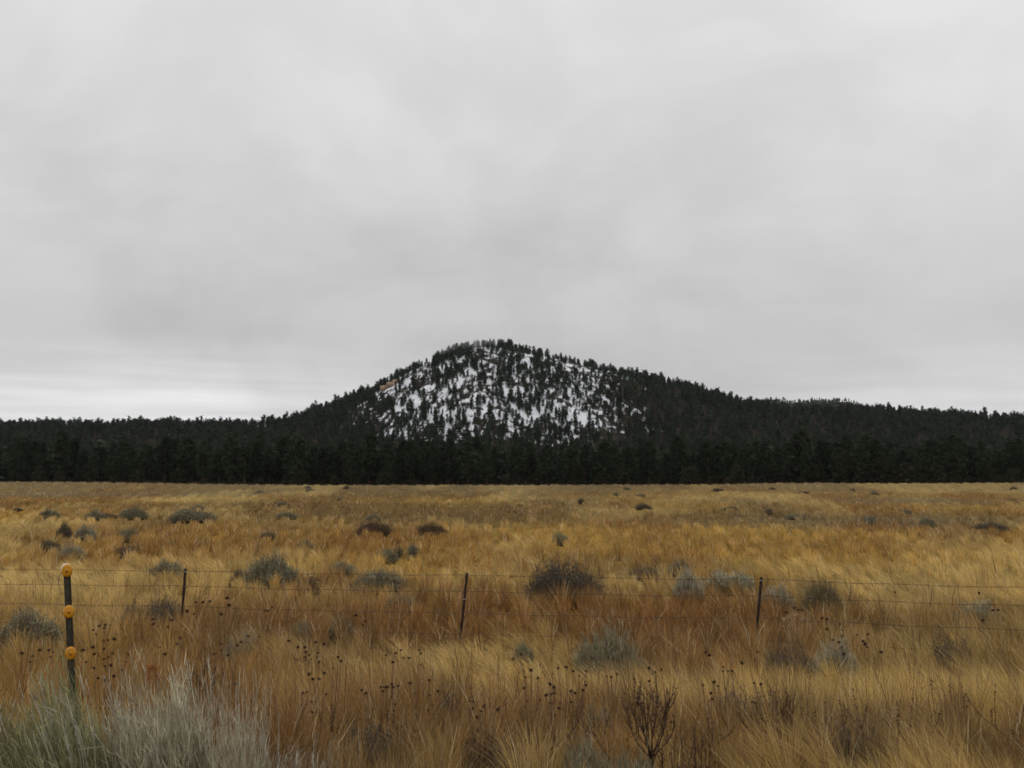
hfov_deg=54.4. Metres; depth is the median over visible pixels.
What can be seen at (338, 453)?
pine tree
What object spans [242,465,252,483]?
pine tree
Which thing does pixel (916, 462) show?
pine tree
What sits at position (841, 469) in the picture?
juniper tree
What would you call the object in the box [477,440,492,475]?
pine tree
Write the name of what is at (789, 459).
pine tree
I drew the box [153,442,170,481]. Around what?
pine tree
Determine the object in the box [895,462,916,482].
juniper tree
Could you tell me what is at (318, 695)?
dead sunflower
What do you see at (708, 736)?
dead weed
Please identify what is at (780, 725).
dead weed
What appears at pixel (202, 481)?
juniper tree
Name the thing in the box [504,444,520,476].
pine tree
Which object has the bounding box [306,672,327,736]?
dead sunflower
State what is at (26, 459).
pine tree
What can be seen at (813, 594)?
sagebrush
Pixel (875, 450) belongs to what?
pine tree
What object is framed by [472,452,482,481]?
pine tree
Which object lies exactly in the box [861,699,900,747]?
dead weed
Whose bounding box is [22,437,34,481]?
pine tree
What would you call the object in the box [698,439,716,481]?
pine tree
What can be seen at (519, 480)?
juniper tree
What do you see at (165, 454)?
pine tree
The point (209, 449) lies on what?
pine tree
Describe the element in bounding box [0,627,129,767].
rabbitbrush
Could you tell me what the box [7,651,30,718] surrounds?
dead sunflower
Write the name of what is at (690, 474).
juniper tree
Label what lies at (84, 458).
pine tree
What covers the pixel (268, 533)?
sagebrush
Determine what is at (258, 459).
pine tree
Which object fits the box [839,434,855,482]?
pine tree
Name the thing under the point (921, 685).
sagebrush
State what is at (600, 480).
juniper tree
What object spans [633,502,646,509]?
scrub bush
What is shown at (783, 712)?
dead weed
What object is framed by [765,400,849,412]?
distant hill
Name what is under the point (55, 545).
sagebrush
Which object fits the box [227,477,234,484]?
juniper tree
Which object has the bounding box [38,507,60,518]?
sagebrush
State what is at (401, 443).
pine tree
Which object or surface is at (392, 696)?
dead sunflower
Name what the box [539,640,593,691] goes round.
dead weed
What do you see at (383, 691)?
dead sunflower
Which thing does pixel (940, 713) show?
dead weed
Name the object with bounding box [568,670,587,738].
dead sunflower
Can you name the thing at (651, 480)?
pine tree
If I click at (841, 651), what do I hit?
sagebrush
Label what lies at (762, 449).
pine tree
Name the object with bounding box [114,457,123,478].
pine tree
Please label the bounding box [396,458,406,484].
pine tree
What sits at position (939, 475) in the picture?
juniper tree
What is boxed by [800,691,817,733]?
dead weed
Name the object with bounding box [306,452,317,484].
pine tree
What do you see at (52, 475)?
pine tree
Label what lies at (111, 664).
dead sunflower
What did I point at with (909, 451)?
pine tree
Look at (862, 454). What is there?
pine tree
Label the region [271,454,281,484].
pine tree
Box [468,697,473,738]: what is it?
dead weed
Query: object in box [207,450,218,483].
pine tree
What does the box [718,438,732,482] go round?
pine tree
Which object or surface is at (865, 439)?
pine tree
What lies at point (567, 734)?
dead weed
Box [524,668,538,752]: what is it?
dead sunflower
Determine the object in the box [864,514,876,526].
sagebrush
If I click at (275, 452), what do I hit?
pine tree
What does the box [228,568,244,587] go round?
sagebrush
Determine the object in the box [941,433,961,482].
pine tree
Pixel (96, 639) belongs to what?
dead sunflower
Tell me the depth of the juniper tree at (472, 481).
387.08 m
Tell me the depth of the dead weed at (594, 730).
5.34 m
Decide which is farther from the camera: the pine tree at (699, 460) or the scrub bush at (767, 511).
the pine tree at (699, 460)
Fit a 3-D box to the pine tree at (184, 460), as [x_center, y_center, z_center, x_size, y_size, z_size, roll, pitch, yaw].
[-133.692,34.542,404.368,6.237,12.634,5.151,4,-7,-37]
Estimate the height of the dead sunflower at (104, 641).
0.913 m
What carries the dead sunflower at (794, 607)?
on the ground at (604, 497)
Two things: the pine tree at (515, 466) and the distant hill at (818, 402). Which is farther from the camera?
the distant hill at (818, 402)
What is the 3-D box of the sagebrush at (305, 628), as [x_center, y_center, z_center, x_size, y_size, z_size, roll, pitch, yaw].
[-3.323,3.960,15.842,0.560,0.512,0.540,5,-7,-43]
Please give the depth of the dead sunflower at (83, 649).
6.45 m
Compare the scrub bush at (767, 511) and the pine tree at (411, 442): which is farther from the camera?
the pine tree at (411, 442)
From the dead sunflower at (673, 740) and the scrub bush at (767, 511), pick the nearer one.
the dead sunflower at (673, 740)
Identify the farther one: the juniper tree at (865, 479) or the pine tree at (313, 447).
the pine tree at (313, 447)
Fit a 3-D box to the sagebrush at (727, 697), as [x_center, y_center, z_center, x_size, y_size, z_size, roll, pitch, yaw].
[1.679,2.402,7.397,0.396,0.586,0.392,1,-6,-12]
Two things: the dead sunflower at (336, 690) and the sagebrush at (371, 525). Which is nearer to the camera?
the dead sunflower at (336, 690)
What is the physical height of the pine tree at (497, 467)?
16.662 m
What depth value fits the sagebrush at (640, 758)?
4.78 m
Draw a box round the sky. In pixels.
[0,0,1023,424]
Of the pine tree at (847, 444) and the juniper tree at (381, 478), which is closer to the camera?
the juniper tree at (381, 478)
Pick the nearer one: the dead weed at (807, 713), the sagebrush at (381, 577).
the dead weed at (807, 713)
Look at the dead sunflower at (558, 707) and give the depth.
5.61 m
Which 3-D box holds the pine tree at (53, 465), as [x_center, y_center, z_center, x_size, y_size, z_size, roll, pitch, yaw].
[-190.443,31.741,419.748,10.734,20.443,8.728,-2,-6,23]
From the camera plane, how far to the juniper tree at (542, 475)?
388.12 m
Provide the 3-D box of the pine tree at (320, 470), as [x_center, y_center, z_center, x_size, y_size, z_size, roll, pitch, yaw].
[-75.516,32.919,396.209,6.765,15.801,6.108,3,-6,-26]
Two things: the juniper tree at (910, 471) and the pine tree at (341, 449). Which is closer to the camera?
the juniper tree at (910, 471)
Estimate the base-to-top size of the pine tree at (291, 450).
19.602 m
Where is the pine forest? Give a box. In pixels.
[0,338,1023,483]
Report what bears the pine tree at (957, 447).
on the ground at (604, 497)
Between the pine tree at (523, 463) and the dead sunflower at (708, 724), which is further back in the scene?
the pine tree at (523, 463)
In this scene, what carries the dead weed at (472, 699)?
on the ground at (604, 497)
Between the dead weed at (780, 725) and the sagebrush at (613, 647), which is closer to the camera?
the dead weed at (780, 725)
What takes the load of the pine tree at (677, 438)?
on the ground at (604, 497)
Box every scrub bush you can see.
[105,513,117,518]
[191,504,204,509]
[275,510,298,519]
[277,501,287,506]
[365,513,380,520]
[577,497,584,503]
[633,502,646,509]
[712,488,724,491]
[719,506,737,510]
[763,509,772,514]
[783,513,806,519]
[900,509,911,513]
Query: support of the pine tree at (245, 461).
on the ground at (604, 497)
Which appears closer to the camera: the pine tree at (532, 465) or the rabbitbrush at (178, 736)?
the rabbitbrush at (178, 736)
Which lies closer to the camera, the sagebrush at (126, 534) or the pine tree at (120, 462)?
the sagebrush at (126, 534)
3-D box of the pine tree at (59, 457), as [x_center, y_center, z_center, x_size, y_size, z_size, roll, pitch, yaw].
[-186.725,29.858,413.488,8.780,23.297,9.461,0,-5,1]
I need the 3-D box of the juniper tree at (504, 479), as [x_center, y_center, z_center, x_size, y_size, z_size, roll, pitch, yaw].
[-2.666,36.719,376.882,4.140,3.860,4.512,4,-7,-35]
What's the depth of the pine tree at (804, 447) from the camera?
393.79 m
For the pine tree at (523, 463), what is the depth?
406.88 m
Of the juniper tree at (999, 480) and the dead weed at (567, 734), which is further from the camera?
the juniper tree at (999, 480)
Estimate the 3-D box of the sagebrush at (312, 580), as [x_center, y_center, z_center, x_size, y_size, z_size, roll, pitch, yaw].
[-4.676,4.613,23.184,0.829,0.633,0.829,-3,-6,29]
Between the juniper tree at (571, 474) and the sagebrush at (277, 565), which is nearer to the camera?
the sagebrush at (277, 565)
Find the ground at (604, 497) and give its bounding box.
[0,481,1023,767]
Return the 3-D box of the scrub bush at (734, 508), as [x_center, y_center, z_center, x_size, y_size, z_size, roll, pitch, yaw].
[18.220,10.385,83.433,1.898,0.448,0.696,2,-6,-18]
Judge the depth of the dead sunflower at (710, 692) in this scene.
5.49 m
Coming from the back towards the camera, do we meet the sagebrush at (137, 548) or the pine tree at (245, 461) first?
the pine tree at (245, 461)
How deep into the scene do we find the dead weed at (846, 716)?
5.70 m
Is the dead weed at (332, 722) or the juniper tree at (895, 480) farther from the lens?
the juniper tree at (895, 480)
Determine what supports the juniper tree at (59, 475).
on the ground at (604, 497)
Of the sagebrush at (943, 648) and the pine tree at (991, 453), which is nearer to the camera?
the sagebrush at (943, 648)
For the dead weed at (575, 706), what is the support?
on the ground at (604, 497)
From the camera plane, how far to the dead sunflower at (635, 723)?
5.37 m
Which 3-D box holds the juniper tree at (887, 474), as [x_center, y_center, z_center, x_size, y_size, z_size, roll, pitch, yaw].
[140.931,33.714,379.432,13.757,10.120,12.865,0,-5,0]
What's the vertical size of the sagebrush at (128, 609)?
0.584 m
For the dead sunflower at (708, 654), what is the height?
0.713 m
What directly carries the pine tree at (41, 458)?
on the ground at (604, 497)
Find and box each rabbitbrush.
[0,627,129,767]
[0,680,49,767]
[100,646,223,767]
[203,669,280,767]
[260,734,338,767]
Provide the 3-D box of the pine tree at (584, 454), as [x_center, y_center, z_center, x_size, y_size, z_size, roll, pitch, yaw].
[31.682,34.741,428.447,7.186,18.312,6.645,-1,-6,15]
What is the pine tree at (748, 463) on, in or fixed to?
on the ground at (604, 497)
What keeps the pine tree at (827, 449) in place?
on the ground at (604, 497)
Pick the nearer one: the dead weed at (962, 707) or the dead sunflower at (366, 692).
the dead sunflower at (366, 692)
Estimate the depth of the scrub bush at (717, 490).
196.54 m
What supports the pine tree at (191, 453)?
on the ground at (604, 497)
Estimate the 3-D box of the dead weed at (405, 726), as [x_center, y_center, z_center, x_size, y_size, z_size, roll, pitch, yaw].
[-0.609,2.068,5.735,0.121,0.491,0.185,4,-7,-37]
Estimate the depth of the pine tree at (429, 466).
386.03 m
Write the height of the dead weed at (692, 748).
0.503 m
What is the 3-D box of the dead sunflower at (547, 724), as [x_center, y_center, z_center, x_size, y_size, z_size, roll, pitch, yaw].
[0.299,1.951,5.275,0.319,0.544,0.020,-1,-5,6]
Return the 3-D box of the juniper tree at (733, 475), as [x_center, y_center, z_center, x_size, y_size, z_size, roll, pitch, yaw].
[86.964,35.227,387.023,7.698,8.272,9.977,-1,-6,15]
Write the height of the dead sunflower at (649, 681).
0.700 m
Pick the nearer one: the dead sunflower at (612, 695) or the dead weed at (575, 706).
the dead sunflower at (612, 695)
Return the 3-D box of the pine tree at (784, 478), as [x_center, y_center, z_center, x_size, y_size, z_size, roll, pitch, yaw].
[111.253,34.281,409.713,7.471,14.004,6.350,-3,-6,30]
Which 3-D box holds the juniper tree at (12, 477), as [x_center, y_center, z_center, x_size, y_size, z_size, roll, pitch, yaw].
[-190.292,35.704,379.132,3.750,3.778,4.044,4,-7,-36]
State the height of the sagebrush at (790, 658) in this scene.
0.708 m
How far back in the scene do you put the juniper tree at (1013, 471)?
384.65 m
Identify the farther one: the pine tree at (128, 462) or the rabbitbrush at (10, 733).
the pine tree at (128, 462)
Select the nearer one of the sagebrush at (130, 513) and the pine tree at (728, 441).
the sagebrush at (130, 513)
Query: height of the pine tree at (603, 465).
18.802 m
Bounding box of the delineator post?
[58,563,76,721]
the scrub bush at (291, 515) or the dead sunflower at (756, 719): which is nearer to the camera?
the dead sunflower at (756, 719)
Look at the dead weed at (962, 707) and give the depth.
6.07 m
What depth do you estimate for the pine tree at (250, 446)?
423.77 m
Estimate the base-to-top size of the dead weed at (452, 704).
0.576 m
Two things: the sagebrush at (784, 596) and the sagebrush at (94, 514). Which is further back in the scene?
the sagebrush at (94, 514)
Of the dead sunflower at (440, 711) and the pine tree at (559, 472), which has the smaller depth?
the dead sunflower at (440, 711)
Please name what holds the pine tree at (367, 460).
on the ground at (604, 497)
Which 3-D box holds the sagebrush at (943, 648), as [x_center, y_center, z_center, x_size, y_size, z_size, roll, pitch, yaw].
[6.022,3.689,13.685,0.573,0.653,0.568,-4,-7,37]
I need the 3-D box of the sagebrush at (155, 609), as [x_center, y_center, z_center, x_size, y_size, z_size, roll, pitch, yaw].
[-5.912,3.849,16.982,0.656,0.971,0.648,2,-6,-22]
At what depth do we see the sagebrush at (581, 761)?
4.93 m
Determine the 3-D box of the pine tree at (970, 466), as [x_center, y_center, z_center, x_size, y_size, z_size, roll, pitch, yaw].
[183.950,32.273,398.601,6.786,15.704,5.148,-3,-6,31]
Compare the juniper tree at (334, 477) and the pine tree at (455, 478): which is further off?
the pine tree at (455, 478)
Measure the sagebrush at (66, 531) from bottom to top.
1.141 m
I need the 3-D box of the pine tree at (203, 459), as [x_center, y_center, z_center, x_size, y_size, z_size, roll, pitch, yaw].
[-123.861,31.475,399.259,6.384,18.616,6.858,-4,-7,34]
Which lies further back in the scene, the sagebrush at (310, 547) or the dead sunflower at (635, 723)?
the sagebrush at (310, 547)
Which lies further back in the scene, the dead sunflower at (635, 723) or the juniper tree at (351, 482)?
the juniper tree at (351, 482)
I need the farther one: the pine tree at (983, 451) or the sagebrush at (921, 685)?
the pine tree at (983, 451)
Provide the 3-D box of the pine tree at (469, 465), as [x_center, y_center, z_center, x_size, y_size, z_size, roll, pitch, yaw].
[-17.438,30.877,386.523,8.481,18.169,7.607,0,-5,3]
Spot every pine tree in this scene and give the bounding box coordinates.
[6,436,30,480]
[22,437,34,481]
[25,443,32,480]
[33,440,50,481]
[47,444,55,480]
[48,441,72,480]
[49,441,56,473]
[50,428,74,480]
[66,437,80,481]
[73,463,79,481]
[78,450,88,479]
[92,455,99,481]
[96,446,109,480]
[103,460,110,481]
[108,454,121,480]
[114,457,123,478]
[115,441,130,481]
[121,444,140,482]
[141,446,157,482]
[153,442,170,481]
[154,436,177,482]
[154,464,161,482]
[175,453,190,480]
[177,436,196,479]
[185,445,199,482]
[194,441,211,480]
[205,445,211,482]
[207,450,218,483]
[218,454,228,483]
[219,431,242,481]
[229,453,241,482]
[234,446,254,483]
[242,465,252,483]
[248,441,253,483]
[249,441,263,484]
[262,447,274,483]
[270,434,290,483]
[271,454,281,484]
[274,436,290,484]
[279,438,300,484]
[290,437,312,484]
[306,450,317,484]
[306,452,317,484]
[308,444,319,483]
[313,447,329,484]
[320,445,330,483]
[333,441,348,484]
[336,445,346,482]
[352,443,362,484]
[356,432,380,484]
[393,439,408,483]
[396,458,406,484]
[398,445,409,484]
[401,438,416,480]
[413,436,429,484]
[418,441,438,483]
[436,442,458,484]
[436,444,455,484]
[444,438,457,483]
[450,454,460,483]
[456,450,465,483]
[457,440,477,484]
[471,435,483,476]
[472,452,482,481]
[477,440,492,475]
[480,451,494,484]
[491,446,501,484]
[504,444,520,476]
[507,457,519,484]
[518,441,538,484]
[518,450,530,484]
[540,445,557,484]
[555,459,563,483]
[564,440,580,484]
[580,444,592,482]
[593,440,614,483]
[611,464,617,483]
[618,446,638,484]
[639,441,657,484]
[646,466,657,483]
[667,435,686,483]
[671,439,693,481]
[696,448,710,483]
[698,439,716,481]
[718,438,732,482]
[740,443,756,483]
[757,443,768,482]
[776,452,787,482]
[781,439,797,482]
[794,428,811,482]
[799,442,815,482]
[811,440,828,482]
[822,441,834,482]
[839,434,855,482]
[840,433,857,482]
[851,442,869,476]
[855,434,871,472]
[867,437,887,482]
[903,445,916,482]
[911,448,918,481]
[916,445,933,482]
[931,435,951,482]
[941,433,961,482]
[944,436,968,482]
[964,445,980,482]
[973,440,991,482]
[987,449,997,478]
[994,451,1007,478]
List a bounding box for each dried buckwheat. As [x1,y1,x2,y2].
[143,662,161,702]
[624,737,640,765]
[779,608,811,660]
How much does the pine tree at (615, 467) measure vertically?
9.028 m
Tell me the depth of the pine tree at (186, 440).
430.71 m
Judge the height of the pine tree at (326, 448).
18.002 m
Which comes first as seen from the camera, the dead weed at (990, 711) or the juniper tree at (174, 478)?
the dead weed at (990, 711)
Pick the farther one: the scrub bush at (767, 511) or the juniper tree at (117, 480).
the juniper tree at (117, 480)
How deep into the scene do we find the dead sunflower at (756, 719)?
5.46 m
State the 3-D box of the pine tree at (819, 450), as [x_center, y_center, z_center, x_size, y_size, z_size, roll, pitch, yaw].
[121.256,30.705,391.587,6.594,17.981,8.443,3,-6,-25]
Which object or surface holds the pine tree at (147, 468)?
on the ground at (604, 497)
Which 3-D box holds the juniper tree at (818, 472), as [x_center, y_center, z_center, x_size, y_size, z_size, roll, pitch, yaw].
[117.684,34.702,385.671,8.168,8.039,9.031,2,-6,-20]
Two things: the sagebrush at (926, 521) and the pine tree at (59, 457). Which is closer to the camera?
the sagebrush at (926, 521)
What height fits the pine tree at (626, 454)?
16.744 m
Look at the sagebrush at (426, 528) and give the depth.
46.57 m
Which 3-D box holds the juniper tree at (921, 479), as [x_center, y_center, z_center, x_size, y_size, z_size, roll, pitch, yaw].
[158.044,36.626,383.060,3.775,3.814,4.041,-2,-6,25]
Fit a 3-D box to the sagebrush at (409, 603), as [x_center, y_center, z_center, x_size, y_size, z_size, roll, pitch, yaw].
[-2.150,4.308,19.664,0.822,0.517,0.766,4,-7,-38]
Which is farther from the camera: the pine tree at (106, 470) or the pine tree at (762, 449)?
the pine tree at (762, 449)
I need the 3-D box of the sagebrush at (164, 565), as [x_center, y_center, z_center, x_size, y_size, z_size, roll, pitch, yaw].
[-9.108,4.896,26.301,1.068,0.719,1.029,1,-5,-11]
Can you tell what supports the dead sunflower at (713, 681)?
on the ground at (604, 497)
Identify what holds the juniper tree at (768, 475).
on the ground at (604, 497)
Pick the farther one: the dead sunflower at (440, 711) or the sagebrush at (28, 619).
the sagebrush at (28, 619)
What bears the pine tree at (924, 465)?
on the ground at (604, 497)
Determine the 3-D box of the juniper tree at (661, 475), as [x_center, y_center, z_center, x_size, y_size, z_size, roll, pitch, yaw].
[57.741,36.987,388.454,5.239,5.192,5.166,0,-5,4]
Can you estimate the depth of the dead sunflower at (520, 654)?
10.89 m
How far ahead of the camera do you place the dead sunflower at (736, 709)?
5.67 m
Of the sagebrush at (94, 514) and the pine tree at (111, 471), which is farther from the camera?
the pine tree at (111, 471)
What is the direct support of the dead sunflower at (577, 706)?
on the ground at (604, 497)
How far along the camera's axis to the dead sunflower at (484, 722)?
5.34 m
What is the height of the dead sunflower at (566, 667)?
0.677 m
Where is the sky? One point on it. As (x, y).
(242, 209)
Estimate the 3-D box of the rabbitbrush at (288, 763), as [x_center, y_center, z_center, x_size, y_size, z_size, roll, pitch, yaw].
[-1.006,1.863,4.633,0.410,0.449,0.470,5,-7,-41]
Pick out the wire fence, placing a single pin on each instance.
(465, 591)
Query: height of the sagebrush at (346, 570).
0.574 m
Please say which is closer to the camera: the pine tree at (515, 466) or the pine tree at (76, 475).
the pine tree at (515, 466)
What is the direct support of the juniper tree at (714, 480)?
on the ground at (604, 497)
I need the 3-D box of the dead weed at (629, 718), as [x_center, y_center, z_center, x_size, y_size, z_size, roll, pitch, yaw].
[0.714,2.024,5.676,0.398,0.553,0.051,0,-5,-2]
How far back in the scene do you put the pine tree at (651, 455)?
410.43 m
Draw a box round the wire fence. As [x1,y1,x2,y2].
[0,568,1023,653]
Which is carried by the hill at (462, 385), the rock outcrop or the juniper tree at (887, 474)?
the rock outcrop
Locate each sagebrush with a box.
[0,600,65,651]
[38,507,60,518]
[38,537,62,555]
[52,541,87,560]
[54,519,72,540]
[74,523,97,540]
[84,509,106,520]
[114,541,140,558]
[118,505,150,519]
[119,525,140,542]
[121,599,145,622]
[145,584,180,630]
[147,555,183,578]
[166,505,220,522]
[222,621,260,661]
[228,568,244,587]
[241,544,305,588]
[260,528,275,540]
[285,618,315,645]
[294,569,328,594]
[295,536,314,553]
[326,706,407,767]
[327,559,356,577]
[327,614,356,645]
[348,566,409,593]
[355,517,393,535]
[374,548,399,563]
[383,593,419,615]
[393,540,403,560]
[405,539,419,559]
[416,522,448,535]
[430,677,467,741]
[447,708,527,767]
[513,639,533,667]
[521,552,607,609]
[552,529,568,545]
[561,723,613,767]
[572,608,644,685]
[581,688,615,764]
[613,736,655,767]
[627,563,669,580]
[667,560,693,577]
[671,565,704,602]
[696,568,755,594]
[714,671,756,727]
[754,579,795,615]
[762,637,812,681]
[799,571,845,617]
[807,629,861,686]
[814,706,885,767]
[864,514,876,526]
[900,669,945,699]
[918,516,936,527]
[928,629,972,672]
[951,595,1004,629]
[968,520,1009,531]
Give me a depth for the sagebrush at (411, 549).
32.80 m
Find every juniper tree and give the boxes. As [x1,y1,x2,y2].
[7,473,16,481]
[30,465,47,481]
[53,471,66,481]
[77,466,94,481]
[111,474,120,482]
[129,470,145,482]
[170,468,186,483]
[199,478,205,483]
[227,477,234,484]
[288,470,310,484]
[329,474,340,484]
[348,475,361,485]
[373,471,395,484]
[406,479,412,484]
[422,473,441,484]
[462,473,477,484]
[500,476,509,484]
[516,478,523,484]
[530,469,546,484]
[561,464,589,484]
[594,475,606,484]
[611,468,629,484]
[639,478,645,484]
[653,472,666,484]
[679,466,701,483]
[707,475,718,484]
[726,464,744,483]
[749,475,757,483]
[759,467,780,482]
[796,477,806,482]
[805,463,827,482]
[831,451,862,482]
[859,475,867,482]
[862,459,899,483]
[891,477,899,483]
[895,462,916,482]
[918,474,927,482]
[926,463,949,482]
[950,473,965,483]
[966,476,973,482]
[976,466,996,482]
[996,476,1004,482]
[1003,468,1020,482]
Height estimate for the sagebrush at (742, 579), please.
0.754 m
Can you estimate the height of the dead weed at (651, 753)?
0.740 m
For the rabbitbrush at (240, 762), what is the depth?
4.75 m
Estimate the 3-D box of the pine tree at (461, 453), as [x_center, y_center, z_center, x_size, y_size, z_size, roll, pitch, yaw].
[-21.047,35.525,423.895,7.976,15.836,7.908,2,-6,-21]
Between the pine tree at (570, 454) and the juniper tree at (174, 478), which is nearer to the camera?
the juniper tree at (174, 478)
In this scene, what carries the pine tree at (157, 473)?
on the ground at (604, 497)
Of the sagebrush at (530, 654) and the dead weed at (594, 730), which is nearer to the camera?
the dead weed at (594, 730)
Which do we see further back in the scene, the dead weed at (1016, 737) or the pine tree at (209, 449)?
the pine tree at (209, 449)
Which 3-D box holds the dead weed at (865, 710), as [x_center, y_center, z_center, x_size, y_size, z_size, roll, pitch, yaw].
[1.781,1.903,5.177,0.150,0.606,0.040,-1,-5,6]
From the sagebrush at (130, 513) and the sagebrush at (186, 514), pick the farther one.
the sagebrush at (130, 513)
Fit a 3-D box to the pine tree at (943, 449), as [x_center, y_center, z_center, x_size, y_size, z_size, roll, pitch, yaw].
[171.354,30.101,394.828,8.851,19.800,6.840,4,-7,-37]
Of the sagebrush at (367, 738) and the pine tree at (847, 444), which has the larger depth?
the pine tree at (847, 444)
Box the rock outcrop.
[380,379,397,390]
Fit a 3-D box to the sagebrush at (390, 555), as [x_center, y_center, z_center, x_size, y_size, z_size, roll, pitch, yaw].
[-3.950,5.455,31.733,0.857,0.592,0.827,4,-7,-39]
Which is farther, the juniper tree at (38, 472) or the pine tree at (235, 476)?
the pine tree at (235, 476)
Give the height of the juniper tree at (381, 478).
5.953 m
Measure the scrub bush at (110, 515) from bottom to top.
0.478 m
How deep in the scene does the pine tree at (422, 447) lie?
404.73 m
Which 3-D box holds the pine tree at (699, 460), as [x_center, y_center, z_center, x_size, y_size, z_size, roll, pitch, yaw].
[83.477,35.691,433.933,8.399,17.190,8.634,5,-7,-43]
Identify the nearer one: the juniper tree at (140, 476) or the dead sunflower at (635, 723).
the dead sunflower at (635, 723)
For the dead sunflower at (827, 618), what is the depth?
12.92 m
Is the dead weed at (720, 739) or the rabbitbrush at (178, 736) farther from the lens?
the dead weed at (720, 739)
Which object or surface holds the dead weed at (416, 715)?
on the ground at (604, 497)
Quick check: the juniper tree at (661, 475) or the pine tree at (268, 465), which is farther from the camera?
the pine tree at (268, 465)
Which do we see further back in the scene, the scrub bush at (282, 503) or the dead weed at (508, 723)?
the scrub bush at (282, 503)
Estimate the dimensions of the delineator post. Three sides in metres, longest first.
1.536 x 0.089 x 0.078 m
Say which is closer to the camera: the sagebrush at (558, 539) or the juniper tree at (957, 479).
the sagebrush at (558, 539)
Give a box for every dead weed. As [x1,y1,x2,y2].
[183,656,230,713]
[330,705,334,739]
[385,703,406,756]
[390,705,419,752]
[414,687,425,767]
[441,675,511,738]
[446,681,458,732]
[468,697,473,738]
[498,657,518,709]
[500,699,523,746]
[525,700,582,764]
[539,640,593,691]
[558,687,595,735]
[577,698,610,759]
[602,692,666,763]
[617,670,679,767]
[655,724,714,767]
[693,715,735,751]
[707,700,712,767]
[713,722,755,752]
[733,689,797,740]
[755,690,816,755]
[764,706,768,763]
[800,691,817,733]
[824,701,883,741]
[838,690,868,767]
[842,688,900,767]
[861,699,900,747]
[895,694,942,751]
[930,677,968,735]
[961,682,993,754]
[964,682,1023,745]
[1012,711,1022,762]
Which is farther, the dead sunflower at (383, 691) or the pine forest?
the pine forest
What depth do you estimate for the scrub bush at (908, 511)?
73.52 m
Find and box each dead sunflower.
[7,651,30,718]
[78,648,86,708]
[92,625,100,657]
[92,667,99,723]
[96,663,112,737]
[103,624,108,664]
[296,645,307,657]
[299,691,312,725]
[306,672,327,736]
[306,693,326,766]
[318,661,324,739]
[328,656,342,766]
[361,688,395,757]
[379,685,388,731]
[385,654,394,728]
[390,683,399,732]
[393,703,410,746]
[408,681,424,761]
[429,689,457,757]
[472,700,518,761]
[475,704,493,763]
[496,707,527,746]
[511,652,522,682]
[522,687,530,763]
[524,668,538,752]
[539,699,572,750]
[543,682,555,759]
[544,691,556,753]
[555,706,560,762]
[557,666,575,757]
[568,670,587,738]
[570,690,604,748]
[573,675,579,744]
[601,673,617,762]
[606,675,624,740]
[632,678,637,766]
[647,667,668,761]
[662,716,683,767]
[689,698,712,767]
[702,684,715,767]
[704,650,710,676]
[712,680,733,757]
[722,666,728,693]
[731,670,751,767]
[751,701,758,746]
[753,682,797,767]
[785,606,803,621]
[820,617,833,648]
[837,641,845,668]
[861,633,871,662]
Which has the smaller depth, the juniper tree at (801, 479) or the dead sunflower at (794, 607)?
the dead sunflower at (794, 607)
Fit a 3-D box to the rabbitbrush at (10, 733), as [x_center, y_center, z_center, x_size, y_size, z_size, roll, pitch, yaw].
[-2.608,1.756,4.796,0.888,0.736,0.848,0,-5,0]
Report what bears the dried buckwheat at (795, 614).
on the ground at (604, 497)
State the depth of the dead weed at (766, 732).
5.18 m
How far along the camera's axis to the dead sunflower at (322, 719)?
5.24 m
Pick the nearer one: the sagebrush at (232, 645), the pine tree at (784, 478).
the sagebrush at (232, 645)
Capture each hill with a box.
[0,347,1022,483]
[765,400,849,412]
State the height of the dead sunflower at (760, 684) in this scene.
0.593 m
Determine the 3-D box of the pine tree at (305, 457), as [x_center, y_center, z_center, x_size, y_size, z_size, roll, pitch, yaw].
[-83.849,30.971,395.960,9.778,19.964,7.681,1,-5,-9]
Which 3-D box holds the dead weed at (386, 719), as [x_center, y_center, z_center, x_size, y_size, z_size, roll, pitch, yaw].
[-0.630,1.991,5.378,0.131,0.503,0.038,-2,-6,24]
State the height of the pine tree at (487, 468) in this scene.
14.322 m
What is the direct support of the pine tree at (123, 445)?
on the ground at (604, 497)
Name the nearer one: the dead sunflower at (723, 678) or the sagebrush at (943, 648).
the dead sunflower at (723, 678)
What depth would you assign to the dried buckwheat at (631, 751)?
5.91 m
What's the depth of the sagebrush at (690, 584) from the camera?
20.50 m
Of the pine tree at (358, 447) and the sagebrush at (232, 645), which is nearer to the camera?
the sagebrush at (232, 645)
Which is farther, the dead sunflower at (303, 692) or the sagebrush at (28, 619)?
the sagebrush at (28, 619)
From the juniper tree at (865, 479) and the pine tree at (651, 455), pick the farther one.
the pine tree at (651, 455)
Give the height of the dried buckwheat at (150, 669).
0.628 m
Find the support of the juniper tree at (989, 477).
on the ground at (604, 497)
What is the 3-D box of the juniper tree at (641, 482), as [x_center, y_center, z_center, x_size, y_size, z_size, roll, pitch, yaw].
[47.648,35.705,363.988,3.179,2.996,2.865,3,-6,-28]
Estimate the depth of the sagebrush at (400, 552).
32.25 m
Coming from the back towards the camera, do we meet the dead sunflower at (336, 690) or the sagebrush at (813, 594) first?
the sagebrush at (813, 594)
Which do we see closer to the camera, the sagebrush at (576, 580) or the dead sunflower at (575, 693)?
the dead sunflower at (575, 693)
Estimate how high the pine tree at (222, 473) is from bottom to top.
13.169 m
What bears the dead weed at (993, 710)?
on the ground at (604, 497)
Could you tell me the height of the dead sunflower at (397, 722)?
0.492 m

